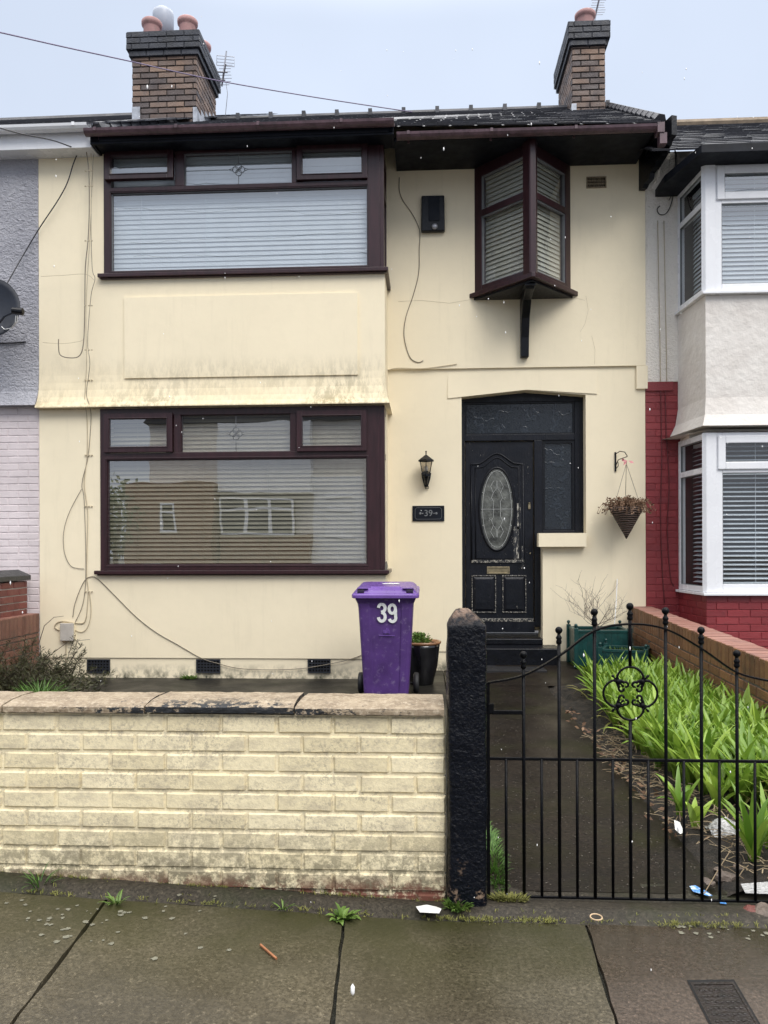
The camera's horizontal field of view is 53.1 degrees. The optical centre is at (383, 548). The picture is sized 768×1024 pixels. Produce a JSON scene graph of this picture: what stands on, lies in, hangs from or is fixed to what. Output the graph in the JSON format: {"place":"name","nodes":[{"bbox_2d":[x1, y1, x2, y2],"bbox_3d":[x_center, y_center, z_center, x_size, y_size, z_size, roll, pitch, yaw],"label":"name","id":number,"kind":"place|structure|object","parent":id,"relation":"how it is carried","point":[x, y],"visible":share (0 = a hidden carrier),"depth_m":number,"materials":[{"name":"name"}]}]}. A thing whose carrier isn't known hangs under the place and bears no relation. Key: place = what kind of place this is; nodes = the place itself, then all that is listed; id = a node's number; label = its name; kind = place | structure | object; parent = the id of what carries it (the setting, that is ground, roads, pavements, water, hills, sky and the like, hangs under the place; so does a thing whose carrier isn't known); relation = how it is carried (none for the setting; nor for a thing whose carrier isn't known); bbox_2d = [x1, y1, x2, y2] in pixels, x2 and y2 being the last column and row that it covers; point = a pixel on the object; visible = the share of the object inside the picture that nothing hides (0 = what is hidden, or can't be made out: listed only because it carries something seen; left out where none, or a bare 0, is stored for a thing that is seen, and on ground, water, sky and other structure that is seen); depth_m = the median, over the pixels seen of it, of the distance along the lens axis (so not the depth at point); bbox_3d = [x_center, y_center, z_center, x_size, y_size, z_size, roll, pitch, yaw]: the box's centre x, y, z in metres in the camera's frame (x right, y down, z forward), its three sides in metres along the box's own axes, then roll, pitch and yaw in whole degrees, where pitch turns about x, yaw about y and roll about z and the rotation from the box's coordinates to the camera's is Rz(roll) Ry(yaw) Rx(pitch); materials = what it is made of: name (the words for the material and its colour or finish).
{"place":"outdoors","nodes":[
{"label":"outdoors","id":0,"kind":"place"},
{"bbox_2d":[28,670,446,873],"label":"yard","id":1,"kind":"structure","parent":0,"point":[305,686],"depth_m":7.74,"materials":[{"name":"grey concrete"}]},
{"bbox_2d":[0,570,30,617],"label":"garden wall","id":2,"kind":"structure","parent":1,"relation":"on","point":[13,598],"depth_m":7.93,"materials":[{"name":"red brick"}]},
{"bbox_2d":[0,613,38,684],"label":"garden wall","id":3,"kind":"structure","parent":1,"relation":"on","point":[14,629],"depth_m":7.87,"materials":[{"name":"brick"}]},
{"bbox_2d":[12,678,74,692],"bbox_3d":[-3.015,1.241,6.764,0.645,0.239,0.648,0,0,3],"label":"grass tuft","id":4,"kind":"object","parent":1,"relation":"on","point":[40,688],"visible":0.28,"depth_m":6.87,"materials":[{"name":"green plant"}]},
{"bbox_2d":[0,616,116,691],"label":"overgrown shrub","id":5,"kind":"object","parent":1,"relation":"on","point":[12,678],"visible":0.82,"depth_m":7.32,"materials":[{"name":"green plant"}]},
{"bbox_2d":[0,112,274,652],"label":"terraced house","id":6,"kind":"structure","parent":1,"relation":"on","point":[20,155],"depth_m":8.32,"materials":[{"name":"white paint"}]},
{"bbox_2d":[0,279,24,334],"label":"satellite dish","id":7,"kind":"object","parent":6,"relation":"attached to","point":[11,310],"visible":1,"depth_m":7.92,"materials":[{"name":"black paint"}]},
{"bbox_2d":[0,341,25,343],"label":"cable","id":8,"kind":"object","parent":6,"relation":"attached to","point":[12,342],"visible":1,"depth_m":8.31,"materials":[{"name":"grey plastic"}]},
{"bbox_2d":[0,127,71,146],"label":"cable","id":9,"kind":"object","parent":6,"relation":"attached to","point":[34,136],"visible":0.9,"depth_m":7.85,"materials":[{"name":"black plastic"}]},
{"bbox_2d":[7,155,76,282],"bbox_3d":[-3.613,-3.511,8.246,0.810,1.576,0.216,0,0,-18],"label":"cable","id":10,"kind":"object","parent":6,"relation":"attached to","point":[44,219],"visible":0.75,"depth_m":8.24,"materials":[{"name":"plastic"}]},
{"bbox_2d":[180,674,202,678],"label":"weed","id":11,"kind":"object","parent":1,"relation":"on","point":[188,677],"visible":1,"depth_m":8.17,"materials":[{"name":"green plant"}]},
{"bbox_2d":[35,5,676,679],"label":"terraced house","id":12,"kind":"structure","parent":1,"relation":"on","point":[251,479],"depth_m":8.30,"materials":[{"name":"beige paint"}]},
{"bbox_2d":[60,623,74,640],"bbox_3d":[-3.401,0.892,8.268,0.146,0.189,0.054,0,0,3],"label":"junction box","id":13,"kind":"object","parent":12,"relation":"attached to","point":[67,631],"visible":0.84,"depth_m":8.24,"materials":[{"name":"grey plastic"}]},
{"bbox_2d":[54,616,86,630],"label":"cable","id":14,"kind":"object","parent":12,"relation":"attached to","point":[69,622],"visible":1,"depth_m":8.28,"materials":[{"name":"beige plastic"}]},
{"bbox_2d":[63,489,82,568],"bbox_3d":[-3.345,-0.213,8.285,0.234,0.862,0.006,0,0,3],"label":"cable","id":15,"kind":"object","parent":12,"relation":"attached to","point":[63,535],"visible":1,"depth_m":8.29,"materials":[{"name":"grey plastic"}]},
{"bbox_2d":[58,152,89,357],"bbox_3d":[-3.300,-3.121,8.182,0.352,2.187,0.011,0,0,3],"label":"cable","id":16,"kind":"object","parent":12,"relation":"attached to","point":[85,269],"visible":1,"depth_m":8.17,"materials":[{"name":"black rubber"}]},
{"bbox_2d":[75,592,90,631],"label":"cable","id":17,"kind":"object","parent":12,"relation":"attached to","point":[90,614],"visible":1,"depth_m":8.27,"materials":[{"name":"beige plastic"}]},
{"bbox_2d":[75,155,94,621],"bbox_3d":[-3.194,-1.686,8.250,0.310,5.004,0.095,0,0,29],"label":"cable","id":18,"kind":"object","parent":12,"relation":"attached to","point":[88,402],"visible":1,"depth_m":8.24,"materials":[{"name":"grey plastic"}]},
{"bbox_2d":[84,158,91,615],"bbox_3d":[-3.172,-1.733,8.218,0.056,4.935,0.174,0,0,-41],"label":"cable","id":19,"kind":"object","parent":12,"relation":"attached to","point":[85,386],"visible":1,"depth_m":8.22,"materials":[{"name":"grey plastic"}]},
{"bbox_2d":[0,32,411,111],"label":"overhead wire","id":20,"kind":"object","parent":12,"relation":"attached to","point":[192,75],"visible":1,"depth_m":8.98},
{"bbox_2d":[73,576,360,669],"bbox_3d":[-1.783,0.788,8.201,3.151,1.002,0.008,0,0,3],"label":"cable","id":21,"kind":"object","parent":12,"relation":"attached to","point":[196,655],"visible":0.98,"depth_m":8.21,"materials":[{"name":"grey plastic"}]},
{"bbox_2d":[216,51,234,115],"bbox_3d":[-2.227,-6.460,10.537,0.377,0.910,0.318,0,0,3],"label":"tv aerial","id":22,"kind":"object","parent":12,"relation":"attached to","point":[224,68],"visible":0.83,"depth_m":10.67,"materials":[{"name":"metal"}]},
{"bbox_2d":[94,405,391,575],"bbox_3d":[-1.508,-0.615,8.447,3.157,1.788,0.637,0,0,3],"label":"window","id":23,"kind":"structure","parent":12,"relation":"in","point":[329,544],"depth_m":8.26,"materials":[{"name":"clear glass"}]},
{"bbox_2d":[97,143,390,290],"bbox_3d":[-1.495,-3.590,8.441,3.109,1.388,0.647,0,0,3],"label":"window","id":24,"kind":"structure","parent":12,"relation":"in","point":[362,213],"depth_m":8.26,"materials":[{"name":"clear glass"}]},
{"bbox_2d":[399,177,422,362],"bbox_3d":[0.305,-3.141,8.662,0.271,2.092,0.009,0,0,3],"label":"cable","id":25,"kind":"object","parent":12,"relation":"attached to","point":[418,271],"visible":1,"depth_m":8.66,"materials":[{"name":"black rubber"}]},
{"bbox_2d":[389,364,456,369],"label":"cable","id":26,"kind":"object","parent":12,"relation":"attached to","point":[423,368],"visible":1,"depth_m":8.65,"materials":[{"name":"beige rubber"}]},
{"bbox_2d":[418,451,433,488],"bbox_3d":[0.469,-0.883,8.568,0.170,0.420,0.237,0,0,3],"label":"wall lantern","id":27,"kind":"object","parent":12,"relation":"attached to","point":[426,475],"depth_m":8.54,"materials":[{"name":"black paint"}]},
{"bbox_2d":[412,506,443,520],"bbox_3d":[0.500,-0.401,8.675,0.359,0.173,0.020,0,0,3],"label":"number plate","id":28,"kind":"object","parent":12,"relation":"attached to","point":[431,513],"visible":1,"depth_m":8.67,"materials":[{"name":"black metal"}]},
{"bbox_2d":[421,195,444,232],"bbox_3d":[0.547,-3.753,8.610,0.266,0.400,0.087,0,0,3],"label":"alarm box","id":29,"kind":"object","parent":12,"relation":"attached to","point":[432,214],"visible":1,"depth_m":8.59,"materials":[{"name":"black paint"}]},
{"bbox_2d":[465,441,533,621],"bbox_3d":[1.321,-0.198,8.816,0.771,2.059,0.080,0,0,3],"label":"door","id":30,"kind":"structure","parent":12,"relation":"in","point":[498,475],"depth_m":8.80,"materials":[{"name":"paint"}]},
{"bbox_2d":[469,138,577,357],"bbox_3d":[1.525,-3.199,8.564,0.909,2.137,0.883,0,0,44],"label":"oriel window","id":31,"kind":"structure","parent":12,"relation":"in","point":[527,283],"depth_m":8.40,"materials":[{"name":"clear glass"}]},
{"bbox_2d":[589,0,605,19],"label":"tv aerial","id":32,"kind":"object","parent":12,"relation":"attached to","point":[598,2],"visible":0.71,"depth_m":10.17,"materials":[{"name":"metal"}]},
{"bbox_2d":[614,451,627,471],"bbox_3d":[2.616,-0.973,8.462,0.029,0.220,0.238,0,0,-18],"label":"basket bracket","id":33,"kind":"object","parent":12,"relation":"attached to","point":[615,453],"visible":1,"depth_m":8.54,"materials":[{"name":"black metal"}]},
{"bbox_2d":[597,459,655,538],"bbox_3d":[2.630,-0.546,8.345,0.515,0.870,0.581,0,0,-25],"label":"hanging basket","id":34,"kind":"object","parent":33,"relation":"hanging from","point":[626,511],"visible":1,"depth_m":8.25,"materials":[{"name":"wicker"}]},
{"bbox_2d":[352,582,419,693],"bbox_3d":[0.031,0.844,7.106,0.595,1.065,0.754,0,0,3],"label":"wheeled bin","id":35,"kind":"object","parent":1,"relation":"on","point":[386,621],"visible":0.98,"depth_m":6.82,"materials":[{"name":"purple plastic"}]},
{"bbox_2d":[410,631,440,685],"bbox_3d":[0.380,1.109,7.841,0.410,0.540,0.406,0,0,3],"label":"plant pot","id":36,"kind":"object","parent":1,"relation":"on","point":[424,656],"visible":0.91,"depth_m":7.70,"materials":[{"name":"ceramic"}]},
{"bbox_2d":[0,892,614,1023],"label":"pavement","id":37,"kind":"structure","parent":0,"point":[398,971],"depth_m":2.49,"materials":[{"name":"grey concrete"}]},
{"bbox_2d":[100,889,129,904],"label":"weed","id":38,"kind":"object","parent":37,"relation":"on","point":[112,899],"visible":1,"depth_m":2.89,"materials":[{"name":"green plant"}]},
{"bbox_2d":[260,944,276,959],"bbox_3d":[-0.388,1.352,2.584,0.008,0.012,0.107,0,0,-38],"label":"stick","id":39,"kind":"object","parent":37,"relation":"on","point":[269,952],"visible":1,"depth_m":2.58,"materials":[{"name":"brown wood"}]},
{"bbox_2d":[19,893,615,1023],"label":"pavement joints","id":40,"kind":"object","parent":37,"relation":"on","point":[333,1019],"depth_m":2.50,"materials":[{"name":"grey concrete"}]},
{"bbox_2d":[273,898,299,910],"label":"weed","id":41,"kind":"object","parent":40,"relation":"on","point":[282,908],"visible":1,"depth_m":2.90,"materials":[{"name":"green plant"}]},
{"bbox_2d":[325,902,360,924],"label":"weed","id":42,"kind":"object","parent":37,"relation":"on","point":[343,910],"visible":1,"depth_m":2.85,"materials":[{"name":"green plant"}]},
{"bbox_2d":[0,871,767,928],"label":"kerb strip","id":43,"kind":"object","parent":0,"point":[577,911],"visible":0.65,"depth_m":2.94,"materials":[{"name":"grey concrete"}]},
{"bbox_2d":[21,862,60,889],"bbox_3d":[-1.340,1.271,2.995,0.171,0.092,0.135,0,0,-43],"label":"weed","id":44,"kind":"object","parent":43,"relation":"on","point":[36,881],"visible":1,"depth_m":2.99,"materials":[{"name":"green plant"}]},
{"bbox_2d":[0,691,445,900],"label":"front wall","id":45,"kind":"structure","parent":43,"relation":"on","point":[342,793],"depth_m":3.02,"materials":[{"name":"brick"}]},
{"bbox_2d":[2,871,766,929],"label":"moss","id":46,"kind":"object","parent":43,"relation":"on","point":[548,920],"visible":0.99,"depth_m":2.86,"materials":[{"name":"green plant"}]},
{"bbox_2d":[416,905,440,912],"bbox_3d":[0.167,1.349,2.878,0.096,0.011,0.070,0,0,3],"label":"paper scrap","id":47,"kind":"object","parent":43,"relation":"on","point":[428,909],"visible":1,"depth_m":2.87,"materials":[{"name":"white paper"}]},
{"bbox_2d":[441,898,472,912],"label":"weed","id":48,"kind":"object","parent":43,"relation":"on","point":[455,907],"visible":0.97,"depth_m":2.90,"materials":[{"name":"green plant"}]},
{"bbox_2d":[446,608,487,906],"bbox_3d":[0.321,0.814,3.003,0.159,1.170,0.178,0,0,3],"label":"gate post","id":49,"kind":"object","parent":43,"relation":"on","point":[466,790],"visible":1,"depth_m":2.92,"materials":[{"name":"paint"}]},
{"bbox_2d":[486,603,767,902],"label":"garden gate","id":50,"kind":"structure","parent":49,"relation":"attached to","point":[619,682],"depth_m":2.98,"materials":[{"name":"metal"}]},
{"bbox_2d":[487,890,530,902],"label":"moss clump","id":51,"kind":"object","parent":43,"relation":"on","point":[502,897],"visible":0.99,"depth_m":2.99,"materials":[{"name":"green plant"}]},
{"bbox_2d":[590,913,602,920],"bbox_3d":[0.775,1.345,2.811,0.047,0.005,0.053,0,0,3],"label":"rubber band","id":52,"kind":"object","parent":43,"relation":"on","point":[596,919],"visible":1,"depth_m":2.81,"materials":[{"name":"beige rubber"}]},
{"bbox_2d":[690,885,711,895],"bbox_3d":[1.251,1.357,3.051,0.054,0.006,0.103,0,0,-21],"label":"wrapper","id":53,"kind":"object","parent":43,"relation":"on","point":[695,888],"visible":0.75,"depth_m":3.06,"materials":[{"name":"blue plastic"}]},
{"bbox_2d":[743,905,755,911],"bbox_3d":[1.385,1.361,2.894,0.066,0.033,0.057,0,0,-30],"label":"stone","id":54,"kind":"object","parent":43,"relation":"on","point":[750,908],"visible":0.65,"depth_m":2.89,"materials":[{"name":"red stone"}]},
{"bbox_2d":[755,902,767,916],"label":"stone","id":55,"kind":"object","parent":43,"relation":"on","point":[761,908],"visible":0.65,"depth_m":2.87,"materials":[{"name":"stone"}]},
{"bbox_2d":[0,0,767,151],"label":"sky","id":56,"kind":"structure","parent":0,"point":[365,52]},
{"bbox_2d":[10,16,762,995],"bbox_3d":[-0.223,-0.471,4.248,6.836,8.954,6.465,0,0,3],"label":"sleet","id":57,"kind":"object","parent":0,"point":[502,628],"visible":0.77,"depth_m":2.06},
{"bbox_2d":[444,631,554,714],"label":"ground","id":58,"kind":"structure","parent":0,"point":[512,634],"depth_m":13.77,"materials":[{"name":"concrete"}]},
{"bbox_2d":[444,661,587,685],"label":"path","id":59,"kind":"structure","parent":0,"point":[569,671],"depth_m":7.85,"materials":[{"name":"grey concrete"}]},
{"bbox_2d":[486,665,546,672],"bbox_3d":[1.360,1.280,8.248,0.695,0.041,0.495,0,0,3],"label":"doormat","id":60,"kind":"object","parent":59,"relation":"on","point":[492,669],"visible":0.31,"depth_m":8.04,"materials":[{"name":"grey rubber"}]},
{"bbox_2d":[486,637,556,664],"bbox_3d":[1.388,1.190,8.553,1.060,0.370,0.470,0,0,3],"label":"door step","id":61,"kind":"object","parent":59,"relation":"on","point":[503,650],"depth_m":8.32,"materials":[{"name":"black paint"}]},
{"bbox_2d":[566,620,632,667],"bbox_3d":[2.316,1.019,8.307,0.604,0.467,0.464,0,0,3],"label":"planter","id":62,"kind":"object","parent":59,"relation":"on","point":[616,635],"visible":0.69,"depth_m":8.10,"materials":[{"name":"plastic"}]},
{"bbox_2d":[556,572,627,628],"bbox_3d":[2.215,0.572,8.261,0.771,0.704,0.534,0,0,36],"label":"bare shrub","id":63,"kind":"object","parent":62,"relation":"in","point":[593,606],"visible":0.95,"depth_m":8.27,"materials":[{"name":"brown plant"}]},
{"bbox_2d":[614,579,617,623],"bbox_3d":[2.544,0.584,8.440,0.013,0.501,0.256,0,0,24],"label":"cane","id":64,"kind":"object","parent":62,"relation":"in","point":[616,601],"visible":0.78,"depth_m":8.45,"materials":[{"name":"wood"}]},
{"bbox_2d":[598,638,650,666],"bbox_3d":[2.448,1.138,7.799,0.484,0.407,0.404,0,0,25],"label":"planter","id":65,"kind":"object","parent":59,"relation":"on","point":[605,651],"visible":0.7,"depth_m":7.69,"materials":[{"name":"plastic"}]},
{"bbox_2d":[490,686,569,714],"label":"path","id":66,"kind":"structure","parent":0,"point":[512,700],"depth_m":7.00,"materials":[{"name":"grey concrete"}]},
{"bbox_2d":[486,714,726,894],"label":"path","id":67,"kind":"structure","parent":0,"point":[537,736],"depth_m":3.88,"materials":[{"name":"grey concrete"}]},
{"bbox_2d":[486,821,514,893],"bbox_3d":[0.488,1.352,3.436,0.158,0.053,0.788,0,0,3],"label":"grass tuft","id":68,"kind":"object","parent":67,"relation":"on","point":[493,842],"visible":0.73,"depth_m":3.40,"materials":[{"name":"green plant"}]},
{"bbox_2d":[491,692,723,896],"bbox_3d":[0.983,1.370,5.204,0.996,0.007,4.306,0,0,3],"label":"grit","id":69,"kind":"object","parent":67,"relation":"on","point":[583,820],"visible":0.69,"depth_m":3.77,"materials":[{"name":"gravel"}]},
{"bbox_2d":[704,877,715,886],"bbox_3d":[1.310,1.345,3.105,0.045,0.034,0.049,0,0,-19],"label":"stone","id":70,"kind":"object","parent":67,"relation":"on","point":[707,881],"visible":0.85,"depth_m":3.09,"materials":[{"name":"grey stone"}]},
{"bbox_2d":[549,683,767,896],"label":"soil","id":71,"kind":"structure","parent":0,"point":[578,702],"depth_m":4.05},
{"bbox_2d":[561,707,707,839],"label":"fallen leaves","id":72,"kind":"object","parent":71,"relation":"on","point":[624,763],"visible":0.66,"depth_m":4.67,"materials":[{"name":"brown plant"}]},
{"bbox_2d":[568,650,767,809],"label":"leafy bed","id":73,"kind":"object","parent":71,"relation":"on","point":[684,721],"visible":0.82,"depth_m":4.83,"materials":[{"name":"green plant"}]},
{"bbox_2d":[580,728,767,878],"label":"straw","id":74,"kind":"object","parent":71,"relation":"on","point":[671,802],"visible":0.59,"depth_m":4.08,"materials":[{"name":"brown plant"}]},
{"bbox_2d":[674,820,681,833],"bbox_3d":[1.389,1.314,3.628,0.036,0.010,0.195,0,0,13],"label":"leaf scrap","id":75,"kind":"object","parent":74,"relation":"on","point":[676,823],"visible":0.74,"depth_m":3.64,"materials":[{"name":"paper"}]},
{"bbox_2d":[657,764,703,816],"bbox_3d":[1.476,1.214,3.856,0.234,0.231,0.236,0,0,3],"label":"leafy plant","id":76,"kind":"object","parent":71,"relation":"on","point":[676,792],"visible":0.81,"depth_m":3.85,"materials":[{"name":"green plant"}]},
{"bbox_2d":[685,797,713,827],"bbox_3d":[1.490,1.261,3.634,0.142,0.138,0.198,0,0,21],"label":"leafy plant","id":77,"kind":"object","parent":71,"relation":"on","point":[694,811],"visible":0.86,"depth_m":3.66,"materials":[{"name":"green plant"}]},
{"bbox_2d":[704,850,730,893],"bbox_3d":[1.359,1.315,3.137,0.006,0.084,0.314,0,0,42],"label":"stalk","id":78,"kind":"object","parent":71,"relation":"on","point":[716,872],"visible":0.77,"depth_m":3.12,"materials":[{"name":"plant"}]},
{"bbox_2d":[689,762,748,811],"bbox_3d":[1.687,1.201,3.873,0.301,0.256,0.334,0,0,28],"label":"leafy plant","id":79,"kind":"object","parent":71,"relation":"on","point":[711,782],"visible":0.69,"depth_m":3.85,"materials":[{"name":"green plant"}]},
{"bbox_2d":[705,817,735,837],"bbox_3d":[1.599,1.294,3.603,0.150,0.062,0.150,0,0,3],"label":"plastic bag","id":80,"kind":"object","parent":71,"relation":"on","point":[723,820],"visible":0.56,"depth_m":3.57,"materials":[{"name":"grey plastic"}]},
{"bbox_2d":[714,871,735,881],"bbox_3d":[1.400,1.345,3.157,0.086,0.047,0.071,0,0,-32],"label":"stone","id":81,"kind":"object","parent":71,"relation":"on","point":[726,876],"visible":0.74,"depth_m":3.14,"materials":[{"name":"grey stone"}]},
{"bbox_2d":[705,780,767,861],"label":"leafy plant","id":82,"kind":"object","parent":71,"relation":"on","point":[746,828],"visible":0.79,"depth_m":3.25,"materials":[{"name":"green plant"}]},
{"bbox_2d":[731,782,767,848],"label":"leafy plant","id":83,"kind":"object","parent":71,"relation":"on","point":[762,797],"visible":0.41,"depth_m":3.41,"materials":[{"name":"green plant"}]},
{"bbox_2d":[741,882,767,893],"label":"plastic sheet","id":84,"kind":"object","parent":71,"relation":"on","point":[762,890],"visible":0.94,"depth_m":3.03,"materials":[{"name":"grey plastic"}]},
{"bbox_2d":[587,924,767,1023],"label":"pavement","id":85,"kind":"structure","parent":0,"point":[629,958],"depth_m":2.54,"materials":[{"name":"grey concrete"}]},
{"bbox_2d":[4,894,767,959],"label":"lichen spots","id":86,"kind":"object","parent":85,"relation":"on","point":[171,918],"visible":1,"depth_m":2.75,"materials":[{"name":"grey plant"}]},
{"bbox_2d":[687,979,759,1023],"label":"drain cover","id":87,"kind":"object","parent":85,"relation":"on","point":[721,1001],"visible":1,"depth_m":2.33,"materials":[{"name":"metal"}]},
{"label":"yard","id":88,"kind":"structure","parent":0,"visible":0},
{"bbox_2d":[632,606,767,718],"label":"garden wall","id":89,"kind":"structure","parent":88,"relation":"on","point":[722,647],"depth_m":6.30,"materials":[{"name":"brown brick"}]},
{"bbox_2d":[640,117,767,648],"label":"terraced house","id":90,"kind":"structure","parent":88,"relation":"on","point":[715,280],"depth_m":8.04,"materials":[{"name":"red paint"}]},
{"bbox_2d":[657,221,660,380],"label":"cable","id":91,"kind":"object","parent":90,"relation":"attached to","point":[659,301],"visible":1,"depth_m":8.52,"materials":[{"name":"grey plastic"}]},
{"bbox_2d":[660,391,664,602],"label":"cable","id":92,"kind":"object","parent":90,"relation":"attached to","point":[660,497],"visible":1,"depth_m":8.54,"materials":[{"name":"plastic"}]},
{"bbox_2d":[663,221,666,380],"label":"cable","id":93,"kind":"object","parent":90,"relation":"attached to","point":[665,304],"visible":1,"depth_m":8.52,"materials":[{"name":"grey rubber"}]},
{"bbox_2d":[657,150,675,214],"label":"cable","id":94,"kind":"object","parent":90,"relation":"attached to","point":[672,196],"visible":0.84,"depth_m":8.53,"materials":[{"name":"black plastic"}]},
{"bbox_2d":[665,390,673,585],"bbox_3d":[3.166,-0.719,8.535,0.095,2.263,0.011,0,0,3],"label":"cable","id":95,"kind":"object","parent":90,"relation":"attached to","point":[668,487],"visible":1,"depth_m":8.53,"materials":[{"name":"plastic"}]},
{"bbox_2d":[675,164,767,314],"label":"bay window","id":96,"kind":"structure","parent":90,"relation":"in","point":[717,255],"depth_m":7.96,"materials":[{"name":"white plastic"}]},
{"bbox_2d":[676,432,767,595],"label":"bay window","id":97,"kind":"structure","parent":90,"relation":"in","point":[717,478],"depth_m":7.99,"materials":[{"name":"white plastic"}]}
]}

